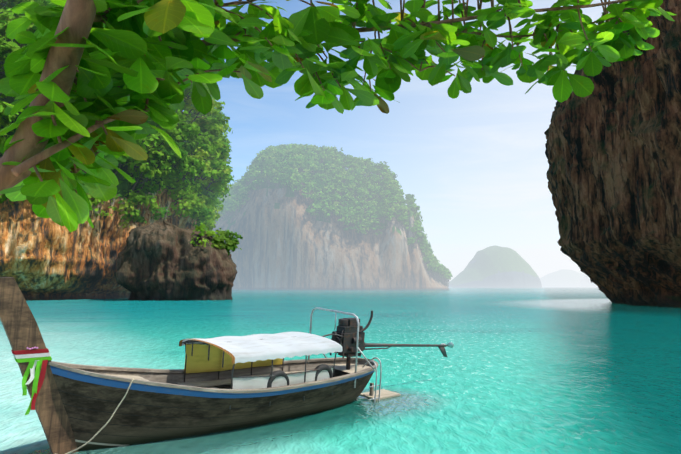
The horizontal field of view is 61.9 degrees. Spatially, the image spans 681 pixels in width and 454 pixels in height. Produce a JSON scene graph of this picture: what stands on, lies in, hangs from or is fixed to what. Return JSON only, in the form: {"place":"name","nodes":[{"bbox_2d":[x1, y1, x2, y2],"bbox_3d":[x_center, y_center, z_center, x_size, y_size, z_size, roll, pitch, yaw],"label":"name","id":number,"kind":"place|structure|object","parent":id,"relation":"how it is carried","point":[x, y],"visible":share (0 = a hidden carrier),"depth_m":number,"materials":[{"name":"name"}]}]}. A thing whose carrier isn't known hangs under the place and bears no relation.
{"place":"outdoors","nodes":[
{"label":"outdoors","id":0,"kind":"place"},
{"bbox_2d":[0,287,680,453],"bbox_3d":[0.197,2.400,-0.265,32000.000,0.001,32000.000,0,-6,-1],"label":"sea water","id":1,"kind":"structure","parent":0,"point":[568,370],"depth_m":17.93,"materials":[{"name":"teal liquid"}]},
{"bbox_2d":[0,2,210,299],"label":"cliff rock","id":2,"kind":"object","parent":1,"relation":"on","point":[39,256],"visible":0.21,"depth_m":103.19,"materials":[{"name":"brown stone"}]},
{"bbox_2d":[10,195,191,284],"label":"cliff stalactites","id":3,"kind":"object","parent":2,"relation":"on","point":[99,223],"visible":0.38,"depth_m":106.85,"materials":[{"name":"brown stone"}]},
{"bbox_2d":[0,0,242,254],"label":"trees","id":4,"kind":"object","parent":2,"relation":"on","point":[203,209],"depth_m":120.21,"materials":[{"name":"green plant"}]},
{"bbox_2d":[115,219,236,300],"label":"rock","id":5,"kind":"object","parent":1,"relation":"on","point":[162,260],"visible":0.98,"depth_m":100.10,"materials":[{"name":"stone"}]},
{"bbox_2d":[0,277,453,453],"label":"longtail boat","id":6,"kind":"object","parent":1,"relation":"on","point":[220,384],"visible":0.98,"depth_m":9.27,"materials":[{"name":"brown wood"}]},
{"bbox_2d":[212,162,449,289],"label":"island rock","id":7,"kind":"object","parent":1,"relation":"on","point":[285,243],"visible":0.54,"depth_m":435.15,"materials":[{"name":"grey stone"}]},
{"bbox_2d":[213,143,452,286],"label":"trees","id":8,"kind":"object","parent":7,"relation":"on","point":[288,152],"materials":[{"name":"green plant"}]},
{"bbox_2d":[405,210,417,255],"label":"pinnacle rock","id":9,"kind":"object","parent":1,"relation":"on","point":[409,233],"visible":0.25,"depth_m":454.25,"materials":[{"name":"grey stone"}]},
{"bbox_2d":[448,245,541,287],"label":"island rock","id":10,"kind":"object","parent":1,"relation":"on","point":[495,266],"visible":0.98,"depth_m":1395.55,"materials":[{"name":"grey stone"}]},
{"bbox_2d":[540,269,585,286],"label":"island rock","id":11,"kind":"object","parent":1,"relation":"on","point":[565,278],"visible":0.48,"depth_m":1900.42,"materials":[{"name":"white stone"}]},
{"bbox_2d":[580,275,597,287],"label":"island rock","id":12,"kind":"object","parent":1,"relation":"on","point":[585,281],"visible":0.25,"depth_m":1673.00,"materials":[{"name":"white stone"}]},
{"bbox_2d":[544,0,680,307],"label":"cliff rock","id":13,"kind":"object","parent":1,"relation":"on","point":[613,151],"visible":0.88,"depth_m":64.42,"materials":[{"name":"brown stone"}]},
{"bbox_2d":[588,4,641,61],"bbox_3d":[43.295,-28.271,54.718,15.596,19.005,41.720,5,-8,-42],"label":"cliff jungle foliage","id":14,"kind":"object","parent":13,"relation":"on","point":[630,58],"visible":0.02,"depth_m":62.48,"materials":[{"name":"green plant"}]},
{"bbox_2d":[590,252,648,282],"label":"cliff stalactites","id":15,"kind":"object","parent":13,"relation":"on","point":[646,257],"visible":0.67,"depth_m":62.88,"materials":[{"name":"brown stone"}]},
{"bbox_2d":[183,0,614,281],"label":"sky","id":16,"kind":"structure","parent":0,"point":[475,164],"materials":[{"name":"blue"}]},
{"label":"beach sand","id":17,"kind":"object","parent":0,"visible":0},
{"bbox_2d":[0,0,675,232],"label":"sea almond tree","id":18,"kind":"object","parent":17,"relation":"on","point":[84,77],"visible":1,"depth_m":2.42,"materials":[{"name":"green plant"}]}
]}

